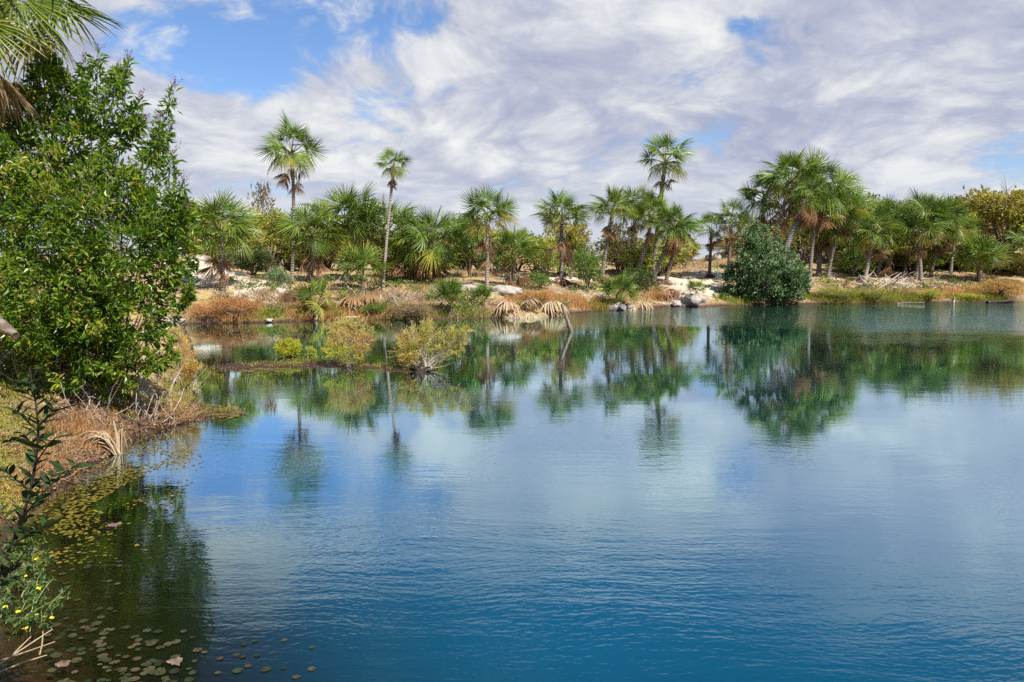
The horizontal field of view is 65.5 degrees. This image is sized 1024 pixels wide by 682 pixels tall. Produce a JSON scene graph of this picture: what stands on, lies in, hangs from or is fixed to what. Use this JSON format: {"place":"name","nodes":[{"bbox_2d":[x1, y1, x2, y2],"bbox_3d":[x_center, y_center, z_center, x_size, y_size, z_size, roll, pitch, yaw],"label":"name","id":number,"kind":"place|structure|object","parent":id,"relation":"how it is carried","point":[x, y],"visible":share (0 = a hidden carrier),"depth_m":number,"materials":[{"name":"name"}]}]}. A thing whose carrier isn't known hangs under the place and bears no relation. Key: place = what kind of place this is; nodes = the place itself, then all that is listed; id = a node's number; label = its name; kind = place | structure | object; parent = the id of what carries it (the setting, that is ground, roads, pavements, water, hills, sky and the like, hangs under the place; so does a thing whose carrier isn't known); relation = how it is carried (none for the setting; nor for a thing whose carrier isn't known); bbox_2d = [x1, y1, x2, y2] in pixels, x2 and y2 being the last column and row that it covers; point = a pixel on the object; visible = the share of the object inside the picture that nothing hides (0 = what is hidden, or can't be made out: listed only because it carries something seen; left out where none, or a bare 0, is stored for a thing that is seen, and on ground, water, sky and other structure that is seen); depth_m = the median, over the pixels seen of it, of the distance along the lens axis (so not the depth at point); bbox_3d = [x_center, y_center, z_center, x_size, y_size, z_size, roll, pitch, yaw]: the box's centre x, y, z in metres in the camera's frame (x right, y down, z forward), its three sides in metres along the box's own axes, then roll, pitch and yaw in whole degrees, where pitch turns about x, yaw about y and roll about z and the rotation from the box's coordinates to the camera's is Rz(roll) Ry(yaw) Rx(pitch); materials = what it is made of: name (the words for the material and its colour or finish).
{"place":"outdoors","nodes":[
{"label":"outdoors","id":0,"kind":"place"},
{"bbox_2d":[0,355,201,495],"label":"grass","id":1,"kind":"structure","parent":0,"point":[19,427],"depth_m":11.86,"materials":[{"name":"plant"}]},
{"bbox_2d":[0,225,1023,681],"bbox_3d":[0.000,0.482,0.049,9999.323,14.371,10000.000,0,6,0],"label":"ground","id":2,"kind":"structure","parent":0,"point":[90,589],"depth_m":14.83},
{"bbox_2d":[0,315,19,338],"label":"fallen log","id":3,"kind":"object","parent":2,"relation":"on","point":[7,328],"visible":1,"depth_m":12.35,"materials":[{"name":"beige wood"}]},
{"bbox_2d":[0,335,86,388],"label":"flowering shrub","id":4,"kind":"object","parent":2,"relation":"on","point":[16,369],"visible":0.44,"depth_m":13.77,"materials":[{"name":"green plant"}]},
{"bbox_2d":[0,363,95,585],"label":"dark sapling","id":5,"kind":"object","parent":2,"relation":"on","point":[21,531],"visible":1,"depth_m":4.38,"materials":[{"name":"green plant"}]},
{"bbox_2d":[0,0,129,130],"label":"fan palm","id":6,"kind":"object","parent":2,"relation":"on","point":[9,93],"visible":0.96,"depth_m":13.76,"materials":[{"name":"green plant"}]},
{"bbox_2d":[73,421,126,454],"bbox_3d":[-6.563,1.519,12.370,1.067,0.572,0.428,0,6,-3],"label":"dry fan","id":7,"kind":"object","parent":2,"relation":"on","point":[114,448],"visible":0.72,"depth_m":12.33},
{"bbox_2d":[0,364,200,522],"bbox_3d":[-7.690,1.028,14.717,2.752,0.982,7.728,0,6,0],"label":"green grass","id":8,"kind":"structure","parent":2,"relation":"on","point":[3,393],"depth_m":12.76,"materials":[{"name":"green plant"}]},
{"bbox_2d":[0,383,203,525],"bbox_3d":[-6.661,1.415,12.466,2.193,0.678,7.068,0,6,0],"label":"rust grass","id":9,"kind":"structure","parent":2,"relation":"on","point":[82,426],"depth_m":12.55,"materials":[{"name":"brown plant"}]},
{"bbox_2d":[0,37,206,423],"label":"broadleaf tree","id":10,"kind":"object","parent":2,"relation":"on","point":[57,313],"visible":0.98,"depth_m":13.90,"materials":[{"name":"green plant"}]},
{"bbox_2d":[0,395,215,487],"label":"bank twigs","id":11,"kind":"object","parent":2,"relation":"on","point":[88,407],"visible":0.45,"depth_m":13.31,"materials":[{"name":"brown wood"}]},
{"bbox_2d":[158,317,209,394],"bbox_3d":[-7.272,0.366,17.232,1.054,2.084,1.134,-5,8,-42],"label":"bank bush","id":12,"kind":"object","parent":2,"relation":"on","point":[190,366],"visible":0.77,"depth_m":17.27,"materials":[{"name":"brown plant"}]},
{"bbox_2d":[186,303,225,320],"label":"bush","id":13,"kind":"object","parent":2,"relation":"on","point":[202,314],"visible":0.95,"depth_m":37.74,"materials":[{"name":"orange plant"}]},
{"bbox_2d":[187,185,265,291],"bbox_3d":[-15.665,-5.444,42.778,4.953,5.921,5.107,0,6,0],"label":"fan palm","id":14,"kind":"object","parent":2,"relation":"on","point":[234,216],"visible":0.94,"depth_m":42.47,"materials":[{"name":"green plant"}]},
{"bbox_2d":[201,296,262,319],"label":"bush","id":15,"kind":"object","parent":2,"relation":"on","point":[237,304],"visible":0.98,"depth_m":38.08,"materials":[{"name":"orange plant"}]},
{"bbox_2d":[225,244,283,275],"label":"bush","id":16,"kind":"object","parent":2,"relation":"on","point":[259,257],"visible":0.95,"depth_m":50.45,"materials":[{"name":"green plant"}]},
{"bbox_2d":[247,181,275,250],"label":"slim tree","id":17,"kind":"object","parent":2,"relation":"on","point":[262,196],"visible":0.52,"depth_m":59.14,"materials":[{"name":"green plant"}]},
{"bbox_2d":[226,205,304,272],"bbox_3d":[-17.076,-7.101,55.294,4.846,4.873,5.167,2,6,16],"label":"bush","id":18,"kind":"object","parent":2,"relation":"on","point":[268,232],"visible":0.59,"depth_m":54.86,"materials":[{"name":"green plant"}]},
{"bbox_2d":[260,266,292,285],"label":"bush","id":19,"kind":"object","parent":2,"relation":"on","point":[269,275],"visible":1,"depth_m":44.32,"materials":[{"name":"green plant"}]},
{"bbox_2d":[252,230,324,270],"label":"scrub bush","id":20,"kind":"object","parent":2,"relation":"on","point":[287,265],"visible":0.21,"depth_m":60.48,"materials":[{"name":"green plant"}]},
{"bbox_2d":[253,107,329,284],"bbox_3d":[-12.406,-7.984,44.923,4.427,10.013,3.946,0,6,0],"label":"fan palm","id":21,"kind":"object","parent":2,"relation":"on","point":[291,157],"visible":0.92,"depth_m":44.52,"materials":[{"name":"green plant"}]},
{"bbox_2d":[269,200,352,282],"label":"fan palm","id":22,"kind":"object","parent":2,"relation":"on","point":[314,236],"visible":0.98,"depth_m":45.38,"materials":[{"name":"green plant"}]},
{"bbox_2d":[287,276,334,320],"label":"fan palm","id":23,"kind":"object","parent":2,"relation":"on","point":[303,292],"visible":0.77,"depth_m":39.39,"materials":[{"name":"green plant"}]},
{"bbox_2d":[185,357,442,423],"bbox_3d":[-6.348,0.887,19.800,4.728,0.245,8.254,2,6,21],"label":"spit grass","id":24,"kind":"structure","parent":2,"relation":"on","point":[295,363],"depth_m":22.43,"materials":[{"name":"green plant"}]},
{"bbox_2d":[296,179,386,280],"bbox_3d":[-10.143,-6.523,47.691,5.772,6.382,5.629,0,6,0],"label":"fan palm","id":25,"kind":"object","parent":2,"relation":"on","point":[364,212],"visible":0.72,"depth_m":46.84,"materials":[{"name":"green plant"}]},
{"bbox_2d":[320,313,375,366],"bbox_3d":[-4.624,-0.077,22.471,1.622,1.830,1.254,0,6,0],"label":"islet bush","id":26,"kind":"object","parent":2,"relation":"on","point":[354,351],"visible":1,"depth_m":22.49,"materials":[{"name":"yellow plant"}]},
{"bbox_2d":[334,241,397,292],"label":"fan palm","id":27,"kind":"object","parent":2,"relation":"on","point":[353,257],"visible":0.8,"depth_m":43.77,"materials":[{"name":"green plant"}]},
{"bbox_2d":[349,192,420,277],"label":"fan palm","id":28,"kind":"object","parent":2,"relation":"on","point":[397,217],"visible":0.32,"depth_m":48.89,"materials":[{"name":"green plant"}]},
{"bbox_2d":[373,145,414,289],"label":"fan palm","id":29,"kind":"object","parent":2,"relation":"on","point":[392,184],"visible":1,"depth_m":44.33,"materials":[{"name":"green plant"}]},
{"bbox_2d":[383,300,436,318],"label":"bush","id":30,"kind":"object","parent":2,"relation":"on","point":[415,309],"visible":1,"depth_m":39.46,"materials":[{"name":"orange plant"}]},
{"bbox_2d":[376,219,447,279],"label":"fan palm","id":31,"kind":"object","parent":2,"relation":"on","point":[406,271],"visible":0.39,"depth_m":48.31,"materials":[{"name":"green plant"}]},
{"bbox_2d":[383,204,472,283],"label":"fan palm","id":32,"kind":"object","parent":2,"relation":"on","point":[431,251],"visible":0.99,"depth_m":46.42,"materials":[{"name":"green plant"}]},
{"bbox_2d":[428,274,465,318],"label":"fan palm","id":33,"kind":"object","parent":2,"relation":"on","point":[448,288],"visible":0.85,"depth_m":40.36,"materials":[{"name":"green plant"}]},
{"bbox_2d":[447,211,491,277],"bbox_3d":[-2.765,-6.465,52.617,3.047,4.732,3.768,4,7,32],"label":"bush","id":34,"kind":"object","parent":2,"relation":"on","point":[470,246],"visible":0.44,"depth_m":52.21,"materials":[{"name":"green plant"}]},
{"bbox_2d":[468,281,492,306],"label":"fan palm","id":35,"kind":"object","parent":2,"relation":"on","point":[480,290],"visible":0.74,"depth_m":42.06,"materials":[{"name":"green plant"}]},
{"bbox_2d":[455,183,519,293],"bbox_3d":[-1.297,-5.662,44.748,3.875,6.381,4.110,0,6,0],"label":"fan palm","id":36,"kind":"object","parent":2,"relation":"on","point":[480,203],"visible":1,"depth_m":44.42,"materials":[{"name":"green plant"}]},
{"bbox_2d":[474,251,510,276],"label":"bush","id":37,"kind":"object","parent":2,"relation":"on","point":[494,262],"visible":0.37,"depth_m":54.42,"materials":[{"name":"green plant"}]},
{"bbox_2d":[489,285,523,296],"bbox_3d":[-0.653,-2.780,45.580,2.633,0.891,1.759,0,6,0],"label":"rock","id":38,"kind":"object","parent":2,"relation":"on","point":[501,290],"visible":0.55,"depth_m":44.92,"materials":[{"name":"stone"}]},
{"bbox_2d":[483,225,547,289],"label":"fan palm","id":39,"kind":"object","parent":2,"relation":"on","point":[506,242],"visible":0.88,"depth_m":47.86,"materials":[{"name":"green plant"}]},
{"bbox_2d":[519,288,562,305],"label":"bush","id":40,"kind":"object","parent":2,"relation":"on","point":[543,293],"visible":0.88,"depth_m":43.89,"materials":[{"name":"brown plant"}]},
{"bbox_2d":[526,268,555,289],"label":"bush","id":41,"kind":"object","parent":2,"relation":"on","point":[541,280],"visible":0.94,"depth_m":49.46,"materials":[{"name":"green plant"}]},
{"bbox_2d":[167,251,922,323],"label":"straw grass","id":42,"kind":"structure","parent":2,"relation":"on","point":[434,306],"depth_m":42.69,"materials":[{"name":"beige plant"}]},
{"bbox_2d":[522,238,567,275],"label":"bush","id":43,"kind":"object","parent":2,"relation":"on","point":[547,263],"visible":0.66,"depth_m":55.38,"materials":[{"name":"green plant"}]},
{"bbox_2d":[530,188,593,286],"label":"fan palm","id":44,"kind":"object","parent":2,"relation":"on","point":[567,203],"visible":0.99,"depth_m":51.25,"materials":[{"name":"green plant"}]},
{"bbox_2d":[542,217,593,278],"bbox_3d":[4.221,-6.780,57.190,3.680,4.779,2.976,4,7,31],"label":"scrub bush","id":45,"kind":"object","parent":2,"relation":"on","point":[576,238],"visible":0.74,"depth_m":56.65,"materials":[{"name":"green plant"}]},
{"bbox_2d":[569,240,608,290],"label":"bush","id":46,"kind":"object","parent":2,"relation":"on","point":[586,265],"visible":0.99,"depth_m":50.54,"materials":[{"name":"green plant"}]},
{"bbox_2d":[194,276,996,318],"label":"bank litter","id":47,"kind":"object","parent":2,"relation":"on","point":[496,304],"visible":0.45,"depth_m":43.58,"materials":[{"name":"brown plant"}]},
{"bbox_2d":[187,251,1023,322],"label":"rust grass","id":48,"kind":"structure","parent":2,"relation":"on","point":[577,299],"depth_m":43.78,"materials":[{"name":"brown plant"}]},
{"bbox_2d":[217,269,1005,319],"bbox_3d":[11.736,-3.474,51.633,57.904,2.472,18.562,-1,6,-9],"label":"ground cover","id":49,"kind":"object","parent":2,"relation":"on","point":[250,284],"visible":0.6,"depth_m":45.28,"materials":[{"name":"green plant"}]},
{"bbox_2d":[584,182,642,282],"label":"fan palm","id":50,"kind":"object","parent":2,"relation":"on","point":[615,196],"visible":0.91,"depth_m":56.49,"materials":[{"name":"green plant"}]},
{"bbox_2d":[219,288,1014,320],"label":"green grass","id":51,"kind":"structure","parent":2,"relation":"on","point":[851,299],"depth_m":53.62,"materials":[{"name":"plant"}]},
{"bbox_2d":[600,220,638,270],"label":"slim tree","id":52,"kind":"object","parent":2,"relation":"on","point":[620,227],"visible":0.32,"depth_m":65.13,"materials":[{"name":"green plant"}]},
{"bbox_2d":[597,268,644,302],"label":"fan palm","id":53,"kind":"object","parent":2,"relation":"on","point":[622,283],"visible":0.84,"depth_m":47.41,"materials":[{"name":"green plant"}]},
{"bbox_2d":[591,231,660,269],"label":"scrub bush","id":54,"kind":"object","parent":2,"relation":"on","point":[597,249],"visible":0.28,"depth_m":65.52,"materials":[{"name":"green plant"}]},
{"bbox_2d":[597,231,660,272],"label":"scrub bush","id":55,"kind":"object","parent":2,"relation":"on","point":[624,247],"visible":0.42,"depth_m":62.77,"materials":[{"name":"green plant"}]},
{"bbox_2d":[608,182,656,268],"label":"fan palm","id":56,"kind":"object","parent":2,"relation":"on","point":[635,193],"visible":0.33,"depth_m":65.64,"materials":[{"name":"green plant"}]},
{"bbox_2d":[621,262,655,292],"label":"bush","id":57,"kind":"object","parent":2,"relation":"on","point":[649,276],"visible":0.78,"depth_m":52.63,"materials":[{"name":"green plant"}]},
{"bbox_2d":[614,240,669,272],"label":"scrub bush","id":58,"kind":"object","parent":2,"relation":"on","point":[637,252],"visible":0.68,"depth_m":60.48,"materials":[{"name":"green plant"}]},
{"bbox_2d":[626,185,679,270],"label":"fan palm","id":59,"kind":"object","parent":2,"relation":"on","point":[650,201],"visible":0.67,"depth_m":58.65,"materials":[{"name":"green plant"}]},
{"bbox_2d":[624,240,699,275],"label":"scrub bush","id":60,"kind":"object","parent":2,"relation":"on","point":[661,268],"visible":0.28,"depth_m":61.74,"materials":[{"name":"green plant"}]},
{"bbox_2d":[633,132,698,276],"bbox_3d":[11.596,-10.192,59.806,4.868,11.236,5.240,0,6,0],"label":"fan palm","id":61,"kind":"object","parent":2,"relation":"on","point":[662,183],"visible":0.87,"depth_m":59.23,"materials":[{"name":"green plant"}]},
{"bbox_2d":[642,202,701,286],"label":"fan palm","id":62,"kind":"object","parent":2,"relation":"on","point":[666,251],"visible":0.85,"depth_m":55.39,"materials":[{"name":"green plant"}]},
{"bbox_2d":[654,210,701,284],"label":"fan palm","id":63,"kind":"object","parent":2,"relation":"on","point":[666,279],"visible":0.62,"depth_m":55.90,"materials":[{"name":"green plant"}]},
{"bbox_2d":[684,292,706,306],"bbox_3d":[11.909,-2.646,51.780,1.272,1.122,1.456,-2,6,-23],"label":"rock","id":64,"kind":"object","parent":2,"relation":"on","point":[696,299],"visible":0.92,"depth_m":51.32,"materials":[{"name":"stone"}]},
{"bbox_2d":[684,279,711,294],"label":"bush","id":65,"kind":"object","parent":2,"relation":"on","point":[692,285],"visible":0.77,"depth_m":51.80,"materials":[{"name":"green plant"}]},
{"bbox_2d":[692,211,728,277],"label":"fan palm","id":66,"kind":"object","parent":2,"relation":"on","point":[713,234],"visible":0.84,"depth_m":61.58,"materials":[{"name":"green plant"}]},
{"bbox_2d":[709,196,751,282],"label":"fan palm","id":67,"kind":"object","parent":2,"relation":"on","point":[731,226],"visible":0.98,"depth_m":58.13,"materials":[{"name":"green plant"}]},
{"bbox_2d":[714,229,798,253],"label":"hill tree","id":68,"kind":"object","parent":2,"relation":"on","point":[724,237],"visible":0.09,"depth_m":72.30,"materials":[{"name":"green plant"}]},
{"bbox_2d":[736,168,793,244],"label":"fan palm","id":69,"kind":"object","parent":2,"relation":"on","point":[765,206],"visible":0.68,"depth_m":58.94,"materials":[{"name":"green plant"}]},
{"bbox_2d":[712,218,821,303],"bbox_3d":[17.178,-5.362,54.194,7.660,6.097,4.908,0,6,0],"label":"round bush","id":70,"kind":"object","parent":2,"relation":"on","point":[757,273],"visible":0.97,"depth_m":53.69,"materials":[{"name":"green plant"}]},
{"bbox_2d":[748,147,831,252],"bbox_3d":[19.924,-8.836,57.493,5.528,10.203,5.899,-3,7,-30],"label":"fan palm","id":71,"kind":"object","parent":2,"relation":"on","point":[787,161],"visible":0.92,"depth_m":56.71,"materials":[{"name":"green plant"}]},
{"bbox_2d":[770,221,817,266],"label":"hill tree","id":72,"kind":"object","parent":2,"relation":"on","point":[804,258],"visible":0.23,"depth_m":70.46,"materials":[{"name":"green plant"}]},
{"bbox_2d":[771,169,832,279],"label":"fan palm","id":73,"kind":"object","parent":2,"relation":"on","point":[803,210],"visible":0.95,"depth_m":56.13,"materials":[{"name":"green plant"}]},
{"bbox_2d":[775,146,870,281],"bbox_3d":[22.868,-9.319,59.456,5.988,10.478,6.910,-3,7,-29],"label":"fan palm","id":74,"kind":"object","parent":2,"relation":"on","point":[848,185],"visible":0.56,"depth_m":58.61,"materials":[{"name":"green plant"}]},
{"bbox_2d":[787,197,860,275],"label":"fan palm","id":75,"kind":"object","parent":2,"relation":"on","point":[819,258],"visible":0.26,"depth_m":63.11,"materials":[{"name":"green plant"}]},
{"bbox_2d":[806,211,860,275],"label":"fan palm","id":76,"kind":"object","parent":2,"relation":"on","point":[831,243],"visible":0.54,"depth_m":62.37,"materials":[{"name":"green plant"}]},
{"bbox_2d":[809,285,860,301],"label":"bush","id":77,"kind":"object","parent":2,"relation":"on","point":[835,290],"visible":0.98,"depth_m":54.88,"materials":[{"name":"green plant"}]},
{"bbox_2d":[818,185,872,277],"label":"fan palm","id":78,"kind":"object","parent":2,"relation":"on","point":[854,213],"visible":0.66,"depth_m":60.95,"materials":[{"name":"green plant"}]},
{"bbox_2d":[825,247,877,275],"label":"bush","id":79,"kind":"object","parent":2,"relation":"on","point":[850,262],"visible":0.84,"depth_m":63.30,"materials":[{"name":"green plant"}]},
{"bbox_2d":[842,203,905,281],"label":"fan palm","id":80,"kind":"object","parent":2,"relation":"on","point":[875,235],"visible":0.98,"depth_m":60.87,"materials":[{"name":"green plant"}]},
{"bbox_2d":[855,287,902,301],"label":"bush","id":81,"kind":"object","parent":2,"relation":"on","point":[877,291],"visible":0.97,"depth_m":55.35,"materials":[{"name":"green plant"}]},
{"bbox_2d":[871,229,911,277],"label":"fan palm","id":82,"kind":"object","parent":2,"relation":"on","point":[887,270],"visible":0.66,"depth_m":63.22,"materials":[{"name":"green plant"}]},
{"bbox_2d":[861,193,922,276],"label":"fan palm","id":83,"kind":"object","parent":2,"relation":"on","point":[900,209],"visible":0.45,"depth_m":63.17,"materials":[{"name":"green plant"}]},
{"bbox_2d":[889,208,946,280],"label":"fan palm","id":84,"kind":"object","parent":2,"relation":"on","point":[920,252],"visible":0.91,"depth_m":62.20,"materials":[{"name":"green plant"}]},
{"bbox_2d":[893,250,943,272],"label":"scrub bush","id":85,"kind":"object","parent":2,"relation":"on","point":[927,260],"visible":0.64,"depth_m":66.32,"materials":[{"name":"green plant"}]},
{"bbox_2d":[890,187,969,278],"bbox_3d":[32.882,-8.548,63.611,5.752,7.606,5.429,0,6,0],"label":"fan palm","id":86,"kind":"object","parent":2,"relation":"on","point":[940,206],"visible":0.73,"depth_m":62.36,"materials":[{"name":"green plant"}]},
{"bbox_2d":[918,194,977,276],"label":"fan palm","id":87,"kind":"object","parent":2,"relation":"on","point":[938,249],"visible":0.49,"depth_m":64.10,"materials":[{"name":"green plant"}]},
{"bbox_2d":[938,209,987,273],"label":"fan palm","id":88,"kind":"object","parent":2,"relation":"on","point":[971,227],"visible":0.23,"depth_m":66.04,"materials":[{"name":"green plant"}]},
{"bbox_2d":[932,208,1004,246],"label":"hill tree","id":89,"kind":"object","parent":2,"relation":"on","point":[989,226],"visible":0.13,"depth_m":74.53,"materials":[{"name":"green plant"}]},
{"bbox_2d":[945,229,1015,282],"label":"fan palm","id":90,"kind":"object","parent":2,"relation":"on","point":[984,248],"visible":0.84,"depth_m":62.51,"materials":[{"name":"green plant"}]},
{"bbox_2d":[956,184,1023,253],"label":"hill tree","id":91,"kind":"object","parent":2,"relation":"on","point":[999,206],"visible":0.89,"depth_m":69.71,"materials":[{"name":"green plant"}]},
{"bbox_2d":[966,277,1023,296],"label":"bush","id":92,"kind":"object","parent":2,"relation":"on","point":[1010,285],"visible":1,"depth_m":58.51,"materials":[{"name":"brown plant"}]},
{"bbox_2d":[989,209,1023,251],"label":"hill tree","id":93,"kind":"object","parent":2,"relation":"on","point":[1018,228],"visible":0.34,"depth_m":70.22,"materials":[{"name":"green plant"}]},
{"bbox_2d":[998,226,1023,275],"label":"fan palm","id":94,"kind":"object","parent":2,"relation":"on","point":[1016,237],"visible":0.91,"depth_m":62.66,"materials":[{"name":"green plant"}]},
{"bbox_2d":[0,0,1023,258],"label":"sky","id":95,"kind":"structure","parent":0,"point":[528,98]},
{"bbox_2d":[4,301,1023,681],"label":"water","id":96,"kind":"structure","parent":0,"point":[782,493],"depth_m":9.74,"materials":[{"name":"blue liquid"}]},
{"bbox_2d":[0,526,70,633],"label":"flowering water plant","id":97,"kind":"object","parent":96,"relation":"on","point":[38,592],"visible":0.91,"depth_m":6.92,"materials":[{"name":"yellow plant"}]},
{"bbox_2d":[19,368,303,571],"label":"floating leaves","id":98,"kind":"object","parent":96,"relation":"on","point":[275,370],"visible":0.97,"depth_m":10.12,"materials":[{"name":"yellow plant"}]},
{"bbox_2d":[273,336,302,356],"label":"islet bush","id":99,"kind":"object","parent":96,"relation":"in","point":[289,346],"visible":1,"depth_m":24.87,"materials":[{"name":"yellow plant"}]},
{"bbox_2d":[387,316,475,369],"bbox_3d":[-2.216,0.071,21.814,2.459,1.563,1.112,0,6,0],"label":"islet bush","id":100,"kind":"object","parent":96,"relation":"in","point":[419,346],"visible":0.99,"depth_m":21.80,"materials":[{"name":"leaf"},{"name":"twig wood"}]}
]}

